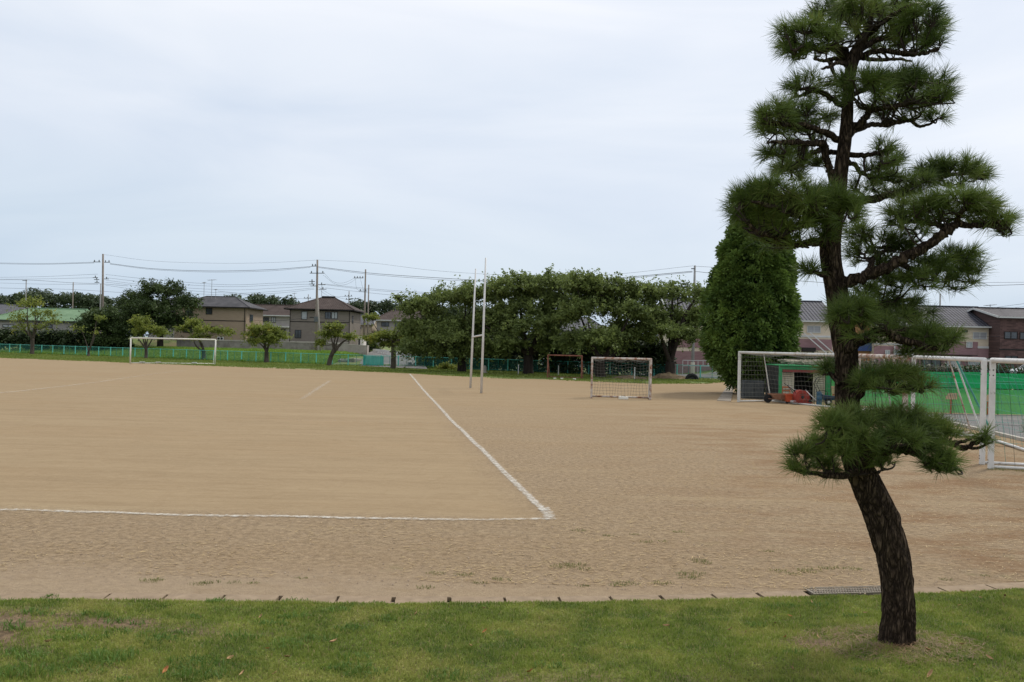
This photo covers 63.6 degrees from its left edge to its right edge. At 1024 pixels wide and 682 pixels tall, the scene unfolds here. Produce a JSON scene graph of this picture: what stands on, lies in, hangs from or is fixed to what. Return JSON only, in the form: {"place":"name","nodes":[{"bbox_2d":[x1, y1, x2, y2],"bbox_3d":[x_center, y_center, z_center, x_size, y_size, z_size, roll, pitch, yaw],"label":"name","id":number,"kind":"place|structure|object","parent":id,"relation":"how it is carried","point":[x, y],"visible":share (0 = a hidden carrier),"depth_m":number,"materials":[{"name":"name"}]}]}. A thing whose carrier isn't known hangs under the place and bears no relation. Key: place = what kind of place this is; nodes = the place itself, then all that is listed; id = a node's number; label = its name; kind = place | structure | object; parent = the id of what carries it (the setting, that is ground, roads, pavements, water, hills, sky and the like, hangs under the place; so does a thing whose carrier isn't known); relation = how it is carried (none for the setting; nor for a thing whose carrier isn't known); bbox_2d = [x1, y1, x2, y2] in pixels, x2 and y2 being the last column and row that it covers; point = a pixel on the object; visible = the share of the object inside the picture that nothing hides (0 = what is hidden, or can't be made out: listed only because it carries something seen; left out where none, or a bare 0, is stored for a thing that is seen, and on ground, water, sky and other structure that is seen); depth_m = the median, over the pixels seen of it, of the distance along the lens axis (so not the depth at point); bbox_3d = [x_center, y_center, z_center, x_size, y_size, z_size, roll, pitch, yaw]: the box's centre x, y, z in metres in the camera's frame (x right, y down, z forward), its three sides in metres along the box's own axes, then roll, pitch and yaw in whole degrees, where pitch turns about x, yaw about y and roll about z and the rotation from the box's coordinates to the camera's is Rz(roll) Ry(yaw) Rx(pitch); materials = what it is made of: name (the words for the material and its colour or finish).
{"place":"outdoors","nodes":[
{"label":"outdoors","id":0,"kind":"place"},
{"bbox_2d":[0,345,468,368],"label":"bank grass","id":1,"kind":"structure","parent":0,"point":[154,352],"depth_m":103.80,"materials":[{"name":"green plant"}]},
{"bbox_2d":[0,352,723,383],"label":"strip grass","id":2,"kind":"structure","parent":0,"point":[358,368],"depth_m":76.61,"materials":[{"name":"green plant"}]},
{"bbox_2d":[359,351,426,368],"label":"road","id":3,"kind":"structure","parent":0,"point":[387,358],"depth_m":91.98,"materials":[{"name":"grey asphalt"}]},
{"bbox_2d":[1,336,1020,593],"bbox_3d":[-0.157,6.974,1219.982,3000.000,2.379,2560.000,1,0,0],"label":"ground","id":4,"kind":"structure","parent":0,"point":[165,342],"depth_m":90.21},
{"bbox_2d":[0,304,28,314],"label":"house","id":5,"kind":"structure","parent":4,"relation":"on","point":[3,307],"depth_m":152.31,"materials":[{"name":"grey"}]},
{"bbox_2d":[5,292,65,353],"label":"tree","id":6,"kind":"object","parent":4,"relation":"on","point":[37,313],"visible":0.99,"depth_m":102.68,"materials":[{"name":"green plant"}]},
{"bbox_2d":[0,307,100,334],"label":"house","id":7,"kind":"structure","parent":4,"relation":"on","point":[69,313],"depth_m":122.50,"materials":[{"name":"green"}]},
{"bbox_2d":[0,326,134,350],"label":"hedge","id":8,"kind":"object","parent":4,"relation":"on","point":[62,338],"visible":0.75,"depth_m":113.18,"materials":[{"name":"green plant"}]},
{"bbox_2d":[67,313,107,355],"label":"tree","id":9,"kind":"object","parent":4,"relation":"on","point":[97,318],"visible":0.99,"depth_m":99.93,"materials":[{"name":"green plant"}]},
{"bbox_2d":[67,302,134,349],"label":"dark tree","id":10,"kind":"object","parent":4,"relation":"on","point":[111,325],"visible":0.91,"depth_m":111.90,"materials":[{"name":"green plant"}]},
{"bbox_2d":[93,254,109,330],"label":"utility pole","id":11,"kind":"object","parent":4,"relation":"on","point":[102,300],"visible":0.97,"depth_m":117.91,"materials":[{"name":"concrete"}]},
{"bbox_2d":[110,263,311,270],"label":"power cable","id":12,"kind":"object","parent":11,"relation":"attached to","point":[196,270],"visible":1,"depth_m":114.52,"materials":[{"name":"metal"}]},
{"bbox_2d":[127,312,172,357],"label":"tree","id":13,"kind":"object","parent":4,"relation":"on","point":[144,328],"visible":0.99,"depth_m":95.77,"materials":[{"name":"green plant"}]},
{"bbox_2d":[112,278,206,346],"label":"dark tree","id":14,"kind":"object","parent":4,"relation":"on","point":[142,302],"visible":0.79,"depth_m":116.51,"materials":[{"name":"green plant"}]},
{"bbox_2d":[149,298,173,339],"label":"house","id":15,"kind":"structure","parent":4,"relation":"on","point":[155,336],"depth_m":140.00,"materials":[{"name":"grey"}]},
{"bbox_2d":[172,317,237,358],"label":"tree","id":16,"kind":"object","parent":4,"relation":"on","point":[198,330],"visible":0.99,"depth_m":94.67,"materials":[{"name":"green plant"}]},
{"bbox_2d":[171,296,267,340],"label":"house","id":17,"kind":"structure","parent":4,"relation":"on","point":[234,312],"depth_m":128.01,"materials":[{"name":"beige"}]},
{"bbox_2d":[0,287,489,336],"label":"wood","id":18,"kind":"object","parent":4,"relation":"on","point":[80,300],"visible":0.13,"depth_m":231.96,"materials":[{"name":"green plant"}]},
{"bbox_2d":[176,339,338,350],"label":"retaining wall","id":19,"kind":"structure","parent":4,"relation":"on","point":[237,343],"depth_m":118.50,"materials":[{"name":"concrete"}]},
{"bbox_2d":[240,321,293,361],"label":"tree","id":20,"kind":"object","parent":4,"relation":"on","point":[270,334],"visible":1,"depth_m":89.34,"materials":[{"name":"green plant"}]},
{"bbox_2d":[254,304,290,341],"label":"house","id":21,"kind":"structure","parent":4,"relation":"on","point":[276,312],"depth_m":150.01,"materials":[{"name":"grey"}]},
{"bbox_2d":[309,260,325,349],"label":"utility pole","id":22,"kind":"object","parent":4,"relation":"on","point":[316,312],"visible":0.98,"depth_m":111.86,"materials":[{"name":"concrete"}]},
{"bbox_2d":[112,278,298,286],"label":"power cable","id":23,"kind":"object","parent":22,"relation":"attached to","point":[218,286],"visible":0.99,"depth_m":115.11,"materials":[{"name":"metal"}]},
{"bbox_2d":[263,318,368,324],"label":"power cable","id":24,"kind":"object","parent":22,"relation":"attached to","point":[301,318],"visible":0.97,"depth_m":122.09,"materials":[{"name":"metal"}]},
{"bbox_2d":[326,260,687,274],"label":"power cable","id":25,"kind":"object","parent":22,"relation":"attached to","point":[494,274],"visible":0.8,"depth_m":95.79,"materials":[{"name":"metal"}]},
{"bbox_2d":[323,267,691,280],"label":"power cable","id":26,"kind":"object","parent":22,"relation":"attached to","point":[483,280],"visible":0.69,"depth_m":96.84,"materials":[{"name":"metal"}]},
{"bbox_2d":[324,268,690,282],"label":"power cable","id":27,"kind":"object","parent":22,"relation":"attached to","point":[494,282],"visible":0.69,"depth_m":97.64,"materials":[{"name":"metal"}]},
{"bbox_2d":[317,295,320,350],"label":"utility pole","id":28,"kind":"object","parent":4,"relation":"on","point":[318,320],"visible":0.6,"depth_m":109.94,"materials":[{"name":"grey concrete"}]},
{"bbox_2d":[284,296,363,344],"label":"house","id":29,"kind":"structure","parent":4,"relation":"on","point":[331,308],"depth_m":128.01,"materials":[{"name":"beige paint"}]},
{"bbox_2d":[295,330,300,337],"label":"window","id":30,"kind":"structure","parent":29,"relation":"in","point":[297,332],"depth_m":127.97,"materials":[{"name":"grey glass"}]},
{"bbox_2d":[301,311,306,319],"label":"window","id":31,"kind":"structure","parent":29,"relation":"in","point":[303,313],"depth_m":128.00,"materials":[{"name":"white glass"}]},
{"bbox_2d":[331,312,337,318],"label":"window","id":32,"kind":"structure","parent":29,"relation":"in","point":[334,315],"depth_m":127.93,"materials":[{"name":"white glass"}]},
{"bbox_2d":[312,320,360,364],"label":"tree","id":33,"kind":"object","parent":4,"relation":"on","point":[337,332],"visible":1,"depth_m":83.66,"materials":[{"name":"green plant"}]},
{"bbox_2d":[338,358,360,361],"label":"retaining wall","id":34,"kind":"structure","parent":4,"relation":"on","point":[352,359],"depth_m":92.54,"materials":[{"name":"concrete"}]},
{"bbox_2d":[337,343,368,355],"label":"retaining wall","id":35,"kind":"structure","parent":4,"relation":"on","point":[362,349],"depth_m":109.75,"materials":[{"name":"concrete"}]},
{"bbox_2d":[354,269,365,334],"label":"utility pole","id":36,"kind":"object","parent":4,"relation":"on","point":[364,301],"visible":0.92,"depth_m":131.93,"materials":[{"name":"concrete"}]},
{"bbox_2d":[358,336,365,344],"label":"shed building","id":37,"kind":"structure","parent":4,"relation":"on","point":[360,342],"depth_m":121.00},
{"bbox_2d":[9,344,717,377],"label":"boundary fence","id":38,"kind":"object","parent":4,"relation":"on","point":[348,358],"visible":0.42,"depth_m":88.10,"materials":[{"name":"teal metal"}]},
{"bbox_2d":[363,356,383,365],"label":"hanging net","id":39,"kind":"object","parent":38,"relation":"hanging from","point":[372,360],"visible":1,"depth_m":85.13,"materials":[{"name":"teal fabric"}]},
{"bbox_2d":[367,285,368,335],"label":"utility pole","id":40,"kind":"object","parent":4,"relation":"on","point":[368,310],"visible":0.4,"depth_m":129.94,"materials":[{"name":"concrete"}]},
{"bbox_2d":[360,314,376,337],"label":"house","id":41,"kind":"structure","parent":4,"relation":"on","point":[372,328],"depth_m":142.01,"materials":[{"name":"beige"}]},
{"bbox_2d":[366,341,380,351],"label":"hedge","id":42,"kind":"object","parent":4,"relation":"on","point":[372,347],"visible":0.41,"depth_m":127.33,"materials":[{"name":"green plant"}]},
{"bbox_2d":[373,349,390,354],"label":"guard rail","id":43,"kind":"object","parent":4,"relation":"on","point":[381,350],"visible":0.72,"depth_m":117.78,"materials":[{"name":"grey metal"}]},
{"bbox_2d":[358,312,418,368],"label":"tree","id":44,"kind":"object","parent":4,"relation":"on","point":[391,341],"visible":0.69,"depth_m":79.17,"materials":[{"name":"green plant"}]},
{"bbox_2d":[374,310,431,346],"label":"house","id":45,"kind":"structure","parent":4,"relation":"on","point":[384,321],"depth_m":138.01,"materials":[{"name":"grey"}]},
{"bbox_2d":[435,362,457,369],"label":"bush","id":46,"kind":"object","parent":4,"relation":"on","point":[446,365],"visible":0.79,"depth_m":79.63,"materials":[{"name":"green plant"}]},
{"bbox_2d":[388,275,512,371],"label":"cherry tree","id":47,"kind":"object","parent":4,"relation":"on","point":[453,330],"visible":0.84,"depth_m":73.53,"materials":[{"name":"green plant"}]},
{"bbox_2d":[468,263,583,373],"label":"cherry tree","id":48,"kind":"object","parent":4,"relation":"on","point":[528,291],"visible":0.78,"depth_m":71.81,"materials":[{"name":"green plant"}]},
{"bbox_2d":[409,326,677,375],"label":"hedge","id":49,"kind":"object","parent":4,"relation":"on","point":[655,352],"visible":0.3,"depth_m":76.69,"materials":[{"name":"green plant"}]},
{"bbox_2d":[547,354,582,377],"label":"handball goal","id":50,"kind":"object","parent":4,"relation":"on","point":[548,355],"visible":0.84,"depth_m":65.39,"materials":[{"name":"red metal"}]},
{"bbox_2d":[541,317,600,366],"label":"house","id":51,"kind":"structure","parent":4,"relation":"on","point":[581,324],"depth_m":101.58,"materials":[{"name":"grey tile"}]},
{"bbox_2d":[549,267,655,377],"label":"cherry tree","id":52,"kind":"object","parent":4,"relation":"on","point":[596,294],"visible":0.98,"depth_m":68.02,"materials":[{"name":"green plant"}]},
{"bbox_2d":[607,375,647,379],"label":"dirt mound","id":53,"kind":"object","parent":4,"relation":"on","point":[626,377],"visible":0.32,"depth_m":66.90,"materials":[{"name":"soil"}]},
{"bbox_2d":[614,274,708,373],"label":"cherry tree","id":54,"kind":"object","parent":4,"relation":"on","point":[676,325],"visible":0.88,"depth_m":69.20,"materials":[{"name":"green plant"}]},
{"bbox_2d":[652,372,684,378],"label":"dirt mound","id":55,"kind":"object","parent":4,"relation":"on","point":[667,375],"visible":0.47,"depth_m":68.70,"materials":[{"name":"soil"}]},
{"bbox_2d":[685,373,698,378],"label":"tyre","id":56,"kind":"object","parent":4,"relation":"on","point":[691,376],"visible":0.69,"depth_m":68.18,"materials":[{"name":"rubber"}]},
{"bbox_2d":[690,265,695,373],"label":"utility pole","id":57,"kind":"object","parent":4,"relation":"on","point":[693,348],"visible":0.57,"depth_m":81.90,"materials":[{"name":"grey concrete"}]},
{"bbox_2d":[659,298,833,372],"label":"apartment","id":58,"kind":"structure","parent":4,"relation":"on","point":[814,338],"depth_m":85.95,"materials":[{"name":"beige"}]},
{"bbox_2d":[807,326,820,332],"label":"window","id":59,"kind":"structure","parent":58,"relation":"in","point":[810,329],"depth_m":85.98,"materials":[{"name":"white glass"}]},
{"bbox_2d":[789,350,880,394],"bbox_3d":[17.990,2.038,46.062,5.592,3.072,2.615,1,0,0],"label":"hedge","id":60,"kind":"object","parent":4,"relation":"on","point":[801,358],"visible":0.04,"depth_m":45.98,"materials":[{"name":"green plant"}]},
{"bbox_2d":[833,324,871,362],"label":"stairwell building","id":61,"kind":"structure","parent":4,"relation":"on","point":[863,350],"depth_m":87.00,"materials":[{"name":"blue tile"}]},
{"bbox_2d":[830,367,1023,414],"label":"windscreen","id":62,"kind":"object","parent":4,"relation":"on","point":[1007,407],"visible":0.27,"depth_m":35.94,"materials":[{"name":"green fabric"}]},
{"bbox_2d":[870,305,991,371],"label":"apartment","id":63,"kind":"structure","parent":4,"relation":"on","point":[978,330],"depth_m":85.98,"materials":[{"name":"beige"}]},
{"bbox_2d":[921,359,940,366],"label":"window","id":64,"kind":"structure","parent":63,"relation":"in","point":[933,362],"depth_m":85.87,"materials":[{"name":"glass"}]},
{"bbox_2d":[966,342,972,347],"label":"window","id":65,"kind":"structure","parent":63,"relation":"in","point":[969,344],"depth_m":85.87,"materials":[{"name":"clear glass"}]},
{"bbox_2d":[973,332,986,338],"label":"window","id":66,"kind":"structure","parent":63,"relation":"in","point":[976,335],"depth_m":85.98,"materials":[{"name":"white glass"}]},
{"bbox_2d":[909,362,1023,389],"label":"hedge","id":67,"kind":"object","parent":4,"relation":"on","point":[970,367],"visible":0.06,"depth_m":47.85,"materials":[{"name":"green plant"}]},
{"bbox_2d":[967,307,1023,369],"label":"house","id":68,"kind":"structure","parent":4,"relation":"on","point":[1006,333],"depth_m":84.02,"materials":[{"name":"brown brick"}]},
{"bbox_2d":[1004,331,1017,338],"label":"window","id":69,"kind":"structure","parent":68,"relation":"in","point":[1007,334],"depth_m":83.98,"materials":[{"name":"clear glass"}]},
{"bbox_2d":[0,358,1023,596],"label":"dirt field","id":70,"kind":"structure","parent":0,"point":[223,445],"depth_m":14.51,"materials":[{"name":"beige soil"}]},
{"bbox_2d":[130,337,215,363],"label":"soccer goal","id":71,"kind":"object","parent":70,"relation":"on","point":[214,359],"visible":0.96,"depth_m":77.59,"materials":[{"name":"beige paint"}]},
{"bbox_2d":[2,509,537,519],"bbox_3d":[-4.562,2.508,11.982,10.392,0.012,0.566,1,0,-2],"label":"chalk line","id":72,"kind":"object","parent":70,"relation":"on","point":[257,515],"visible":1,"depth_m":11.97,"materials":[{"name":"beige"}]},
{"bbox_2d":[469,258,486,392],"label":"rugby posts","id":73,"kind":"object","parent":70,"relation":"on","point":[482,361],"visible":0.93,"depth_m":43.08,"materials":[{"name":"white metal"}]},
{"bbox_2d":[413,378,546,509],"bbox_3d":[-4.008,2.641,40.183,0.560,0.020,55.612,1,0,-9],"label":"chalk line","id":74,"kind":"object","parent":70,"relation":"on","point":[488,455],"visible":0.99,"depth_m":18.62,"materials":[{"name":"beige paint"}]},
{"bbox_2d":[0,582,1023,604],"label":"gutter","id":75,"kind":"object","parent":70,"relation":"on","point":[386,599],"visible":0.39,"depth_m":8.28,"materials":[{"name":"concrete"}]},
{"bbox_2d":[803,585,880,595],"bbox_3d":[3.619,2.691,8.897,0.917,0.030,0.230,1,0,-9],"label":"drain grating","id":76,"kind":"object","parent":75,"relation":"in","point":[869,590],"visible":0.81,"depth_m":8.87,"materials":[{"name":"grey metal"}]},
{"bbox_2d":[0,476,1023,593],"bbox_3d":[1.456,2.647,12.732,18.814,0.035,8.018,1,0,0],"label":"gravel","id":77,"kind":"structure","parent":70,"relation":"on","point":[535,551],"depth_m":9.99,"materials":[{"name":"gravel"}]},
{"bbox_2d":[0,442,1023,588],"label":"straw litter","id":78,"kind":"object","parent":70,"relation":"on","point":[813,586],"visible":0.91,"depth_m":10.23,"materials":[{"name":"beige plant"}]},
{"bbox_2d":[139,465,1023,588],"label":"field weed","id":79,"kind":"object","parent":70,"relation":"on","point":[568,564],"visible":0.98,"depth_m":9.42,"materials":[{"name":"green plant"}]},
{"bbox_2d":[590,357,651,399],"bbox_3d":[5.433,1.845,41.298,2.984,2.052,1.147,1,0,5],"label":"handball goal","id":80,"kind":"object","parent":70,"relation":"on","point":[632,360],"visible":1,"depth_m":41.45,"materials":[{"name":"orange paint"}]},
{"bbox_2d":[697,200,803,392],"bbox_3d":[13.814,-3.041,48.012,6.055,12.607,6.411,1,0,18],"label":"conifer","id":81,"kind":"object","parent":70,"relation":"on","point":[749,300],"visible":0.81,"depth_m":46.25,"materials":[{"name":"green plant"}]},
{"bbox_2d":[741,380,764,398],"bbox_3d":[12.745,2.572,43.728,1.100,0.950,0.525,1,0,0],"label":"cabinet","id":82,"kind":"object","parent":70,"relation":"on","point":[746,391],"visible":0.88,"depth_m":43.47,"materials":[{"name":"grey metal"}]},
{"bbox_2d":[764,393,784,402],"bbox_3d":[13.121,2.820,40.590,1.505,0.454,0.680,1,0,0],"label":"wheelbarrow","id":83,"kind":"object","parent":70,"relation":"on","point":[769,397],"visible":0.91,"depth_m":40.47,"materials":[{"name":"metal"}]},
{"bbox_2d":[783,393,792,403],"bbox_3d":[13.543,2.810,40.190,0.540,0.480,0.460,1,0,0],"label":"crate","id":84,"kind":"object","parent":70,"relation":"on","point":[788,397],"visible":0.72,"depth_m":40.02,"materials":[{"name":"orange plastic"}]},
{"bbox_2d":[765,364,830,400],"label":"tool shed","id":85,"kind":"structure","parent":70,"relation":"on","point":[789,380],"depth_m":42.59,"materials":[{"name":"metal"}]},
{"bbox_2d":[782,372,793,393],"bbox_3d":[14.211,2.314,42.567,0.607,1.422,0.050,1,0,0],"label":"door","id":86,"kind":"structure","parent":85,"relation":"in","point":[788,380],"depth_m":42.56,"materials":[{"name":"beige metal"}]},
{"bbox_2d":[778,359,826,364],"bbox_3d":[15.454,1.122,43.459,3.072,0.330,0.976,1,0,0],"label":"net bundle","id":87,"kind":"object","parent":85,"relation":"on","point":[803,362],"visible":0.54,"depth_m":43.16,"materials":[{"name":"white fabric"}]},
{"bbox_2d":[812,373,824,400],"bbox_3d":[15.808,2.350,42.567,0.610,1.422,0.050,1,0,0],"label":"door","id":88,"kind":"structure","parent":85,"relation":"in","point":[820,384],"depth_m":42.56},
{"bbox_2d":[784,383,813,403],"bbox_3d":[13.780,2.546,39.841,1.335,1.009,0.670,1,0,0],"label":"line roller","id":89,"kind":"object","parent":70,"relation":"on","point":[798,396],"visible":0.9,"depth_m":39.58,"materials":[{"name":"red paint"}]},
{"bbox_2d":[737,351,890,408],"bbox_3d":[13.590,1.790,37.687,2.166,2.500,7.410,1,0,-24],"label":"soccer goal","id":90,"kind":"object","parent":70,"relation":"on","point":[793,354],"visible":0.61,"depth_m":39.80,"materials":[{"name":"white paint"}]},
{"bbox_2d":[816,391,822,404],"bbox_3d":[14.632,2.741,39.362,0.280,0.660,0.174,1,0,0],"label":"blue tray","id":91,"kind":"object","parent":70,"relation":"on","point":[819,399],"visible":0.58,"depth_m":39.32,"materials":[{"name":"blue plastic"}]},
{"bbox_2d":[813,378,834,404],"bbox_3d":[15.044,2.438,39.574,1.083,1.286,0.635,1,0,0],"label":"wheelbarrow","id":92,"kind":"object","parent":70,"relation":"on","point":[826,398],"visible":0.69,"depth_m":39.31,"materials":[{"name":"metal"}]},
{"bbox_2d":[858,354,971,433],"bbox_3d":[14.367,1.765,29.996,2.123,2.518,6.704,1,0,10],"label":"soccer goal","id":93,"kind":"object","parent":70,"relation":"on","point":[878,356],"visible":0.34,"depth_m":27.56,"materials":[{"name":"white paint"}]},
{"bbox_2d":[945,393,956,413],"bbox_3d":[18.986,2.701,35.736,0.492,0.906,0.050,1,0,0],"label":"plywood board","id":94,"kind":"object","parent":70,"relation":"on","point":[952,397],"visible":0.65,"depth_m":35.71,"materials":[{"name":"beige wood"}]},
{"bbox_2d":[911,355,1023,465],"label":"soccer goal","id":95,"kind":"object","parent":70,"relation":"on","point":[983,394],"visible":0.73,"depth_m":20.85,"materials":[{"name":"white paint"}]},
{"bbox_2d":[953,422,1023,440],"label":"kerb","id":96,"kind":"structure","parent":70,"relation":"on","point":[1006,435],"depth_m":26.17,"materials":[{"name":"concrete"}]},
{"bbox_2d":[987,358,1023,469],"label":"soccer goal","id":97,"kind":"object","parent":70,"relation":"on","point":[992,391],"visible":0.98,"depth_m":18.66,"materials":[{"name":"white paint"}]},
{"bbox_2d":[0,587,1023,681],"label":"lawn","id":98,"kind":"structure","parent":0,"point":[5,634],"depth_m":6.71,"materials":[{"name":"plant"}]},
{"bbox_2d":[718,0,1023,646],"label":"pine tree","id":99,"kind":"object","parent":98,"relation":"on","point":[848,424],"visible":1,"depth_m":6.66,"materials":[{"name":"green plant"}]},
{"bbox_2d":[791,622,987,663],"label":"needle litter","id":100,"kind":"object","parent":98,"relation":"on","point":[886,644],"visible":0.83,"depth_m":6.71,"materials":[{"name":"brown plant"}]},
{"bbox_2d":[0,0,1023,334],"label":"sky","id":101,"kind":"structure","parent":0,"point":[220,138],"materials":[{"name":"white"}]},
{"bbox_2d":[641,372,720,378],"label":"car park","id":102,"kind":"structure","parent":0,"point":[706,375],"depth_m":77.39,"materials":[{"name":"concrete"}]},
{"bbox_2d":[682,360,708,374],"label":"white railing","id":103,"kind":"object","parent":102,"relation":"on","point":[690,365],"visible":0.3,"depth_m":79.96,"materials":[{"name":"white metal"}]},
{"bbox_2d":[717,386,732,401],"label":"concrete path","id":104,"kind":"structure","parent":0,"point":[725,395],"depth_m":45.34,"materials":[{"name":"grey concrete"}]},
{"bbox_2d":[932,413,1023,437],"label":"asphalt yard","id":105,"kind":"structure","parent":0,"point":[1009,421],"depth_m":31.74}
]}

